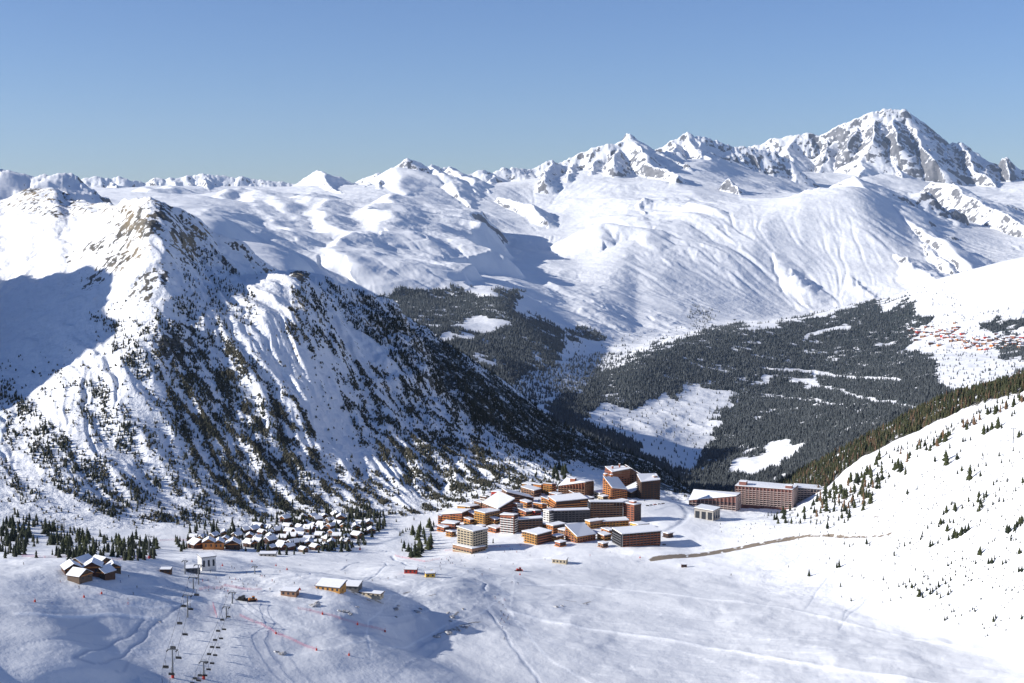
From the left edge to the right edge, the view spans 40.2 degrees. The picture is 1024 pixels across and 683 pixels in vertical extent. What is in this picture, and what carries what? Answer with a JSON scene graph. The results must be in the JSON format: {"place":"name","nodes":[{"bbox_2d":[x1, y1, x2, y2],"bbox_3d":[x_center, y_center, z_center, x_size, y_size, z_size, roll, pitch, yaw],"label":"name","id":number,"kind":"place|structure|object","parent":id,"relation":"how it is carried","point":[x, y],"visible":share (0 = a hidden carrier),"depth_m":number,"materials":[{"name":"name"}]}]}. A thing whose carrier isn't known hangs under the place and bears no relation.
{"place":"outdoors","nodes":[
{"label":"outdoors","id":0,"kind":"place"},
{"bbox_2d":[0,187,691,529],"bbox_3d":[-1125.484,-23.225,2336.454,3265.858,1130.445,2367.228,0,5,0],"label":"mountain slope","id":1,"kind":"structure","parent":0,"point":[68,262],"depth_m":2160.38,"materials":[{"name":"white snow"}]},
{"bbox_2d":[279,514,291,521],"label":"chalet","id":2,"kind":"object","parent":1,"relation":"on","point":[287,517],"visible":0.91,"depth_m":1805.81,"materials":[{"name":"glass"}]},
{"bbox_2d":[0,245,690,527],"bbox_3d":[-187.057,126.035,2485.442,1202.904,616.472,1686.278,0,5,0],"label":"mountain slope scrub","id":3,"kind":"object","parent":1,"relation":"on","point":[278,411],"visible":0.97,"depth_m":2032.86,"materials":[{"name":"green plant"}]},
{"bbox_2d":[0,237,691,527],"bbox_3d":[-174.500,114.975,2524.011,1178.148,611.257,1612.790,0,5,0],"label":"mountain slope forest","id":4,"kind":"object","parent":1,"relation":"on","point":[93,475],"visible":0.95,"depth_m":2086.34,"materials":[{"name":"green plant"}]},
{"bbox_2d":[0,469,1023,682],"bbox_3d":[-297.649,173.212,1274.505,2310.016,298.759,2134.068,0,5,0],"label":"ground","id":5,"kind":"structure","parent":0,"point":[659,614],"depth_m":1187.18,"materials":[{"name":"white snow"}]},
{"bbox_2d":[46,533,56,544],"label":"conifer","id":6,"kind":"object","parent":5,"relation":"on","point":[51,541],"visible":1,"depth_m":1505.18,"materials":[{"name":"green plant"}]},
{"bbox_2d":[60,559,83,574],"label":"mountain restaurant","id":7,"kind":"structure","parent":5,"relation":"on","point":[67,565],"depth_m":1074.81,"materials":[{"name":"brown wood"}]},
{"bbox_2d":[65,567,93,583],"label":"mountain restaurant","id":8,"kind":"structure","parent":5,"relation":"on","point":[77,575],"depth_m":1061.09,"materials":[{"name":"brown wood"}]},
{"bbox_2d":[72,554,92,564],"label":"mountain restaurant","id":9,"kind":"structure","parent":5,"relation":"on","point":[82,559],"depth_m":1096.88,"materials":[{"name":"brown wood"}]},
{"bbox_2d":[82,557,103,577],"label":"mountain restaurant","id":10,"kind":"structure","parent":5,"relation":"on","point":[93,564],"depth_m":1082.58,"materials":[{"name":"brown wood"}]},
{"bbox_2d":[93,554,111,563],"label":"mountain restaurant","id":11,"kind":"structure","parent":5,"relation":"on","point":[103,559],"depth_m":1118.34,"materials":[{"name":"white wood"}]},
{"bbox_2d":[96,564,116,579],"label":"mountain restaurant","id":12,"kind":"structure","parent":5,"relation":"on","point":[106,572],"depth_m":1084.22,"materials":[{"name":"brown wood"}]},
{"bbox_2d":[104,560,121,573],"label":"mountain restaurant","id":13,"kind":"structure","parent":5,"relation":"on","point":[117,566],"depth_m":1108.66,"materials":[{"name":"brown wood"}]},
{"bbox_2d":[159,567,172,574],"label":"hut","id":14,"kind":"object","parent":5,"relation":"on","point":[167,570],"visible":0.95,"depth_m":1178.73,"materials":[{"name":"brown wood"}]},
{"bbox_2d":[185,564,200,573],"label":"shed","id":15,"kind":"structure","parent":5,"relation":"on","point":[190,568],"depth_m":1217.32,"materials":[{"name":"grey"}]},
{"bbox_2d":[187,537,202,548],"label":"chalet","id":16,"kind":"object","parent":5,"relation":"on","point":[194,543],"visible":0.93,"depth_m":1573.27,"materials":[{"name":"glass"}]},
{"bbox_2d":[197,552,215,570],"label":"lift station","id":17,"kind":"object","parent":5,"relation":"on","point":[207,561],"visible":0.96,"depth_m":1239.24,"materials":[{"name":"white paint"}]},
{"bbox_2d":[202,536,215,549],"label":"chalet","id":18,"kind":"object","parent":5,"relation":"on","point":[208,542],"visible":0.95,"depth_m":1565.73,"materials":[{"name":"brown wood"}]},
{"bbox_2d":[209,531,220,538],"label":"chalet","id":19,"kind":"object","parent":5,"relation":"on","point":[214,534],"visible":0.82,"depth_m":1671.04,"materials":[{"name":"white glass"}]},
{"bbox_2d":[214,537,224,549],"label":"chalet","id":20,"kind":"object","parent":5,"relation":"on","point":[219,543],"visible":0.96,"depth_m":1569.22,"materials":[{"name":"brown wood"}]},
{"bbox_2d":[224,536,240,549],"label":"chalet","id":21,"kind":"object","parent":5,"relation":"on","point":[231,543],"visible":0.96,"depth_m":1579.29,"materials":[{"name":"brown wood"}]},
{"bbox_2d":[231,531,243,538],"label":"chalet","id":22,"kind":"object","parent":5,"relation":"on","point":[236,534],"visible":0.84,"depth_m":1681.22,"materials":[{"name":"white glass"}]},
{"bbox_2d":[242,538,257,547],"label":"chalet","id":23,"kind":"object","parent":5,"relation":"on","point":[246,542],"visible":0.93,"depth_m":1609.45,"materials":[{"name":"white glass"}]},
{"bbox_2d":[249,524,259,532],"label":"chalet","id":24,"kind":"object","parent":5,"relation":"on","point":[255,528],"visible":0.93,"depth_m":1730.70,"materials":[{"name":"white glass"}]},
{"bbox_2d":[259,551,276,556],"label":"shed","id":25,"kind":"structure","parent":5,"relation":"on","point":[269,553],"depth_m":1550.17,"materials":[{"name":"concrete"}]},
{"bbox_2d":[264,535,277,544],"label":"chalet","id":26,"kind":"object","parent":5,"relation":"on","point":[271,539],"visible":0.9,"depth_m":1641.09,"materials":[{"name":"white glass"}]},
{"bbox_2d":[271,525,283,533],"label":"chalet","id":27,"kind":"object","parent":5,"relation":"on","point":[277,529],"visible":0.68,"depth_m":1730.18,"materials":[{"name":"white glass"}]},
{"bbox_2d":[275,542,285,550],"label":"chalet","id":28,"kind":"object","parent":5,"relation":"on","point":[281,546],"visible":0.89,"depth_m":1606.30,"materials":[{"name":"white glass"}]},
{"bbox_2d":[280,587,299,596],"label":"hut","id":29,"kind":"object","parent":5,"relation":"on","point":[290,591],"visible":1,"depth_m":1144.68,"materials":[{"name":"brown wood"}]},
{"bbox_2d":[285,542,295,550],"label":"chalet","id":30,"kind":"object","parent":5,"relation":"on","point":[291,545],"visible":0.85,"depth_m":1612.15,"materials":[{"name":"white glass"}]},
{"bbox_2d":[287,538,299,546],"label":"chalet","id":31,"kind":"object","parent":5,"relation":"on","point":[296,541],"visible":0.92,"depth_m":1634.68,"materials":[{"name":"white glass"}]},
{"bbox_2d":[298,545,308,551],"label":"chalet","id":32,"kind":"object","parent":5,"relation":"on","point":[301,548],"visible":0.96,"depth_m":1606.60,"materials":[{"name":"white glass"}]},
{"bbox_2d":[303,524,315,532],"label":"chalet","id":33,"kind":"object","parent":5,"relation":"on","point":[313,527],"visible":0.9,"depth_m":1740.20,"materials":[{"name":"white glass"}]},
{"bbox_2d":[309,543,320,549],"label":"chalet","id":34,"kind":"object","parent":5,"relation":"on","point":[313,546],"visible":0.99,"depth_m":1623.49,"materials":[{"name":"white glass"}]},
{"bbox_2d":[314,531,325,538],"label":"chalet","id":35,"kind":"object","parent":5,"relation":"on","point":[317,534],"visible":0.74,"depth_m":1702.13,"materials":[{"name":"white glass"}]},
{"bbox_2d":[314,577,347,593],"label":"piste restaurant","id":36,"kind":"structure","parent":5,"relation":"on","point":[338,586],"depth_m":1168.61,"materials":[{"name":"brown wood"}]},
{"bbox_2d":[336,512,345,520],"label":"chalet","id":37,"kind":"object","parent":5,"relation":"on","point":[340,516],"visible":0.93,"depth_m":1810.12,"materials":[{"name":"white glass"}]},
{"bbox_2d":[345,579,362,592],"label":"shed","id":38,"kind":"structure","parent":5,"relation":"on","point":[354,586],"depth_m":1193.09,"materials":[{"name":"white wood"}]},
{"bbox_2d":[350,530,363,538],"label":"chalet","id":39,"kind":"object","parent":5,"relation":"on","point":[353,534],"visible":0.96,"depth_m":1706.48,"materials":[{"name":"white glass"}]},
{"bbox_2d":[358,589,384,599],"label":"shed","id":40,"kind":"structure","parent":5,"relation":"on","point":[375,594],"depth_m":1188.29,"materials":[{"name":"white wood"}]},
{"bbox_2d":[404,567,417,573],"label":"hut","id":41,"kind":"object","parent":5,"relation":"on","point":[410,570],"visible":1,"depth_m":1349.98,"materials":[{"name":"red paint"}]},
{"bbox_2d":[424,538,432,549],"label":"conifer","id":42,"kind":"object","parent":5,"relation":"on","point":[428,546],"visible":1,"depth_m":1671.41,"materials":[{"name":"green plant"}]},
{"bbox_2d":[424,570,435,577],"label":"hut","id":43,"kind":"object","parent":5,"relation":"on","point":[430,573],"visible":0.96,"depth_m":1340.22,"materials":[{"name":"yellow paint"}]},
{"bbox_2d":[437,524,449,531],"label":"lodge","id":44,"kind":"structure","parent":5,"relation":"on","point":[442,528],"depth_m":1764.64,"materials":[{"name":"brown wood"}]},
{"bbox_2d":[441,519,460,528],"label":"chalet","id":45,"kind":"object","parent":5,"relation":"on","point":[452,524],"visible":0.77,"depth_m":1776.47,"materials":[{"name":"white glass"}]},
{"bbox_2d":[445,530,456,536],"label":"lodge","id":46,"kind":"structure","parent":5,"relation":"on","point":[450,533],"depth_m":1736.72,"materials":[{"name":"brown wood"}]},
{"bbox_2d":[440,508,470,521],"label":"apartment building","id":47,"kind":"structure","parent":5,"relation":"on","point":[458,514],"depth_m":1811.82,"materials":[{"name":"brown wood"}]},
{"bbox_2d":[457,503,479,510],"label":"apartment building","id":48,"kind":"structure","parent":5,"relation":"on","point":[471,506],"depth_m":1846.97,"materials":[{"name":"brown wood"}]},
{"bbox_2d":[452,543,485,553],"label":"terrace building","id":49,"kind":"structure","parent":5,"relation":"on","point":[462,548],"depth_m":1631.58,"materials":[{"name":"beige concrete"}]},
{"bbox_2d":[463,517,474,524],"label":"lodge","id":50,"kind":"structure","parent":5,"relation":"on","point":[468,520],"depth_m":1784.24,"materials":[{"name":"brown wood"}]},
{"bbox_2d":[456,525,488,548],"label":"apartment building","id":51,"kind":"structure","parent":5,"relation":"on","point":[472,535],"depth_m":1638.47,"materials":[{"name":"beige paint"}]},
{"bbox_2d":[474,508,499,525],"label":"apartment building","id":52,"kind":"structure","parent":5,"relation":"on","point":[482,516],"depth_m":1781.80,"materials":[{"name":"yellow wood"}]},
{"bbox_2d":[487,524,499,532],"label":"lodge","id":53,"kind":"structure","parent":5,"relation":"on","point":[494,528],"depth_m":1747.37,"materials":[{"name":"brown wood"}]},
{"bbox_2d":[489,516,499,524],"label":"lodge","id":54,"kind":"structure","parent":5,"relation":"on","point":[494,520],"depth_m":1779.34,"materials":[{"name":"brown wood"}]},
{"bbox_2d":[482,491,514,516],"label":"apartment building","id":55,"kind":"structure","parent":5,"relation":"on","point":[502,502],"depth_m":1816.84,"materials":[{"name":"brown wood"}]},
{"bbox_2d":[500,512,518,533],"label":"apartment building","id":56,"kind":"structure","parent":5,"relation":"on","point":[508,523],"depth_m":1735.23,"materials":[{"name":"white paint"}]},
{"bbox_2d":[0,394,1023,636],"bbox_3d":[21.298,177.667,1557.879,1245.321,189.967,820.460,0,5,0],"label":"conifers","id":57,"kind":"object","parent":5,"relation":"on","point":[294,521],"visible":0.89,"depth_m":1627.39,"materials":[{"name":"green plant"}]},
{"bbox_2d":[501,488,533,502],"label":"apartment building","id":58,"kind":"structure","parent":5,"relation":"on","point":[518,496],"depth_m":1876.19,"materials":[{"name":"brown wood"}]},
{"bbox_2d":[512,502,523,512],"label":"apartment building","id":59,"kind":"structure","parent":5,"relation":"on","point":[516,505],"depth_m":1817.50,"materials":[{"name":"white paint"}]},
{"bbox_2d":[517,508,532,516],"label":"lodge","id":60,"kind":"structure","parent":5,"relation":"on","point":[523,512],"depth_m":1807.38,"materials":[{"name":"brown wood"}]},
{"bbox_2d":[520,499,532,507],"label":"lodge","id":61,"kind":"structure","parent":5,"relation":"on","point":[527,503],"depth_m":1856.33,"materials":[{"name":"brown wood"}]},
{"bbox_2d":[517,515,542,531],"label":"apartment building","id":62,"kind":"structure","parent":5,"relation":"on","point":[527,522],"depth_m":1741.48,"materials":[{"name":"brown wood"}]},
{"bbox_2d":[521,484,541,496],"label":"lodge","id":63,"kind":"structure","parent":5,"relation":"on","point":[532,491],"depth_m":1925.75,"materials":[{"name":"brown wood"}]},
{"bbox_2d":[529,509,541,515],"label":"lodge","id":64,"kind":"structure","parent":5,"relation":"on","point":[536,512],"depth_m":1811.33,"materials":[{"name":"red paint"}]},
{"bbox_2d":[523,527,551,544],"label":"apartment building","id":65,"kind":"structure","parent":5,"relation":"on","point":[538,536],"depth_m":1668.42,"materials":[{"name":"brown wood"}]},
{"bbox_2d":[533,502,547,511],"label":"lodge","id":66,"kind":"structure","parent":5,"relation":"on","point":[539,505],"depth_m":1838.91,"materials":[{"name":"brown wood"}]},
{"bbox_2d":[541,496,549,505],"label":"lodge","id":67,"kind":"structure","parent":5,"relation":"on","point":[545,499],"depth_m":1869.79,"materials":[{"name":"brown wood"}]},
{"bbox_2d":[543,508,553,522],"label":"apartment building","id":68,"kind":"structure","parent":5,"relation":"on","point":[548,515],"depth_m":1770.18,"materials":[{"name":"white paint"}]},
{"bbox_2d":[543,482,555,492],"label":"lodge","id":69,"kind":"structure","parent":5,"relation":"on","point":[549,487],"depth_m":1941.36,"materials":[{"name":"brown wood"}]},
{"bbox_2d":[546,521,565,533],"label":"chalet","id":70,"kind":"object","parent":5,"relation":"on","point":[554,526],"visible":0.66,"depth_m":1733.65,"materials":[{"name":"brown wood"}]},
{"bbox_2d":[551,533,564,540],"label":"lodge","id":71,"kind":"structure","parent":5,"relation":"on","point":[557,536],"depth_m":1672.85,"materials":[{"name":"brown wood"}]},
{"bbox_2d":[552,556,568,564],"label":"shed","id":72,"kind":"structure","parent":5,"relation":"on","point":[559,560],"depth_m":1559.95,"materials":[{"name":"beige"}]},
{"bbox_2d":[554,539,566,546],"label":"lodge","id":73,"kind":"structure","parent":5,"relation":"on","point":[560,543],"depth_m":1650.46,"materials":[{"name":"brown wood"}]},
{"bbox_2d":[548,493,587,507],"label":"apartment building","id":74,"kind":"structure","parent":5,"relation":"on","point":[574,500],"depth_m":1853.90,"materials":[{"name":"brown wood"}]},
{"bbox_2d":[552,507,589,522],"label":"apartment building","id":75,"kind":"structure","parent":5,"relation":"on","point":[570,515],"depth_m":1774.38,"materials":[{"name":"grey concrete"}]},
{"bbox_2d":[558,477,593,495],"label":"apartment building","id":76,"kind":"structure","parent":5,"relation":"on","point":[577,485],"depth_m":1918.27,"materials":[{"name":"brown wood"}]},
{"bbox_2d":[565,522,595,542],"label":"chalet","id":77,"kind":"object","parent":5,"relation":"on","point":[578,532],"visible":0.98,"depth_m":1676.68,"materials":[{"name":"wood"}]},
{"bbox_2d":[584,518,603,528],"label":"lodge","id":78,"kind":"structure","parent":5,"relation":"on","point":[593,523],"depth_m":1752.99,"materials":[{"name":"brown wood"}]},
{"bbox_2d":[593,489,603,498],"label":"lodge","id":79,"kind":"structure","parent":5,"relation":"on","point":[597,493],"depth_m":1914.29,"materials":[{"name":"brown wood"}]},
{"bbox_2d":[597,541,608,547],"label":"lodge","id":80,"kind":"structure","parent":5,"relation":"on","point":[602,544],"depth_m":1648.36,"materials":[{"name":"brown wood"}]},
{"bbox_2d":[597,494,608,499],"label":"lodge","id":81,"kind":"structure","parent":5,"relation":"on","point":[602,497],"depth_m":1888.77,"materials":[{"name":"white paint"}]},
{"bbox_2d":[596,531,611,540],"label":"lodge","id":82,"kind":"structure","parent":5,"relation":"on","point":[603,536],"depth_m":1683.71,"materials":[{"name":"brown wood"}]},
{"bbox_2d":[587,500,622,518],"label":"apartment building","id":83,"kind":"structure","parent":5,"relation":"on","point":[604,508],"depth_m":1783.26,"materials":[{"name":"brown wood"}]},
{"bbox_2d":[601,527,611,535],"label":"lodge","id":84,"kind":"structure","parent":5,"relation":"on","point":[608,529],"depth_m":1725.77,"materials":[{"name":"brown wood"}]},
{"bbox_2d":[602,473,626,499],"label":"apartment tower","id":85,"kind":"structure","parent":5,"relation":"on","point":[614,488],"depth_m":1905.11,"materials":[{"name":"brown wood"}]},
{"bbox_2d":[600,516,628,526],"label":"lodge","id":86,"kind":"structure","parent":5,"relation":"on","point":[614,521],"depth_m":1761.75,"materials":[{"name":"brown wood"}]},
{"bbox_2d":[604,463,629,486],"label":"apartment tower","id":87,"kind":"structure","parent":5,"relation":"on","point":[622,473],"depth_m":1954.52,"materials":[{"name":"brown wood"}]},
{"bbox_2d":[626,482,637,497],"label":"apartment building","id":88,"kind":"structure","parent":5,"relation":"on","point":[632,492],"depth_m":1924.81,"materials":[{"name":"brown wood"}]},
{"bbox_2d":[625,464,638,483],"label":"apartment tower","id":89,"kind":"structure","parent":5,"relation":"on","point":[633,475],"depth_m":1960.98,"materials":[{"name":"brown wood"}]},
{"bbox_2d":[623,500,641,521],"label":"apartment tower","id":90,"kind":"structure","parent":5,"relation":"on","point":[631,510],"depth_m":1785.19,"materials":[{"name":"red"}]},
{"bbox_2d":[612,524,661,546],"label":"apartment building","id":91,"kind":"structure","parent":5,"relation":"on","point":[638,535],"depth_m":1658.38,"materials":[{"name":"brown wood"}]},
{"bbox_2d":[630,521,649,525],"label":"lodge","id":92,"kind":"structure","parent":5,"relation":"on","point":[634,523],"depth_m":1748.97,"materials":[{"name":"yellow paint"}]},
{"bbox_2d":[636,473,659,499],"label":"apartment building","id":93,"kind":"structure","parent":5,"relation":"on","point":[648,485],"depth_m":1918.22,"materials":[{"name":"brown wood"}]},
{"bbox_2d":[662,531,673,537],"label":"lodge","id":94,"kind":"structure","parent":5,"relation":"on","point":[667,534],"depth_m":1705.09,"materials":[{"name":"brown wood"}]},
{"bbox_2d":[694,504,720,520],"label":"pavilion","id":95,"kind":"structure","parent":5,"relation":"on","point":[707,512],"depth_m":1808.10,"materials":[{"name":"concrete"}]},
{"bbox_2d":[688,489,740,510],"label":"hotel","id":96,"kind":"structure","parent":5,"relation":"on","point":[726,500],"depth_m":1939.28,"materials":[{"name":"brown concrete"}]},
{"bbox_2d":[0,169,1023,487],"bbox_3d":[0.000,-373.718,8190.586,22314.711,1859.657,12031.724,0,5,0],"label":"valley","id":97,"kind":"structure","parent":0,"point":[382,259],"depth_m":11441.20,"materials":[{"name":"white snow"}]},
{"bbox_2d":[484,365,794,488],"bbox_3d":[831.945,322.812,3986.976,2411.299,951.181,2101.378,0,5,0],"label":"valley side forest","id":98,"kind":"object","parent":97,"relation":"on","point":[643,457],"depth_m":3188.00,"materials":[{"name":"green plant"}]},
{"bbox_2d":[374,282,1023,491],"bbox_3d":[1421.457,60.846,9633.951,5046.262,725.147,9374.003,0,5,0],"label":"forest","id":99,"kind":"object","parent":97,"relation":"on","point":[857,424],"visible":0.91,"depth_m":9413.10,"materials":[{"name":"green plant"}]},
{"bbox_2d":[560,282,1023,465],"bbox_3d":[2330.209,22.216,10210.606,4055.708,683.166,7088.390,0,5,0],"label":"scattered trees","id":100,"kind":"object","parent":97,"relation":"on","point":[989,369],"visible":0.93,"depth_m":8599.15,"materials":[{"name":"green plant"}]},
{"bbox_2d":[0,0,1023,183],"label":"sky","id":101,"kind":"structure","parent":0,"point":[286,91],"materials":[{"name":"blue"}]},
{"bbox_2d":[81,108,1023,319],"bbox_3d":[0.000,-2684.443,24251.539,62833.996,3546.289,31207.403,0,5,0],"label":"mountain range","id":102,"kind":"structure","parent":0,"point":[883,203],"depth_m":17827.95,"materials":[{"name":"white snow"}]},
{"bbox_2d":[742,377,1023,614],"bbox_3d":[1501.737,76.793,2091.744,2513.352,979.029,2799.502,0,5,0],"label":"hillside","id":103,"kind":"structure","parent":0,"point":[800,557],"depth_m":1476.98,"materials":[{"name":"white snow"}]},
{"bbox_2d":[735,480,797,509],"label":"hotel","id":104,"kind":"structure","parent":103,"relation":"on","point":[762,495],"depth_m":1966.48,"materials":[{"name":"brown concrete"}]},
{"bbox_2d":[793,483,822,502],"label":"hotel","id":105,"kind":"structure","parent":103,"relation":"on","point":[804,491],"depth_m":1984.08,"materials":[{"name":"brown concrete"}]},
{"bbox_2d":[731,369,1023,491],"bbox_3d":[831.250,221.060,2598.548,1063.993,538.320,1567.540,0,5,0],"label":"ridge forest","id":106,"kind":"object","parent":103,"relation":"on","point":[1012,384],"visible":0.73,"depth_m":2099.03,"materials":[{"name":"green plant"}]},
{"bbox_2d":[965,464,972,480],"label":"conifer","id":107,"kind":"object","parent":103,"relation":"on","point":[969,475],"visible":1,"depth_m":1491.44,"materials":[{"name":"green plant"}]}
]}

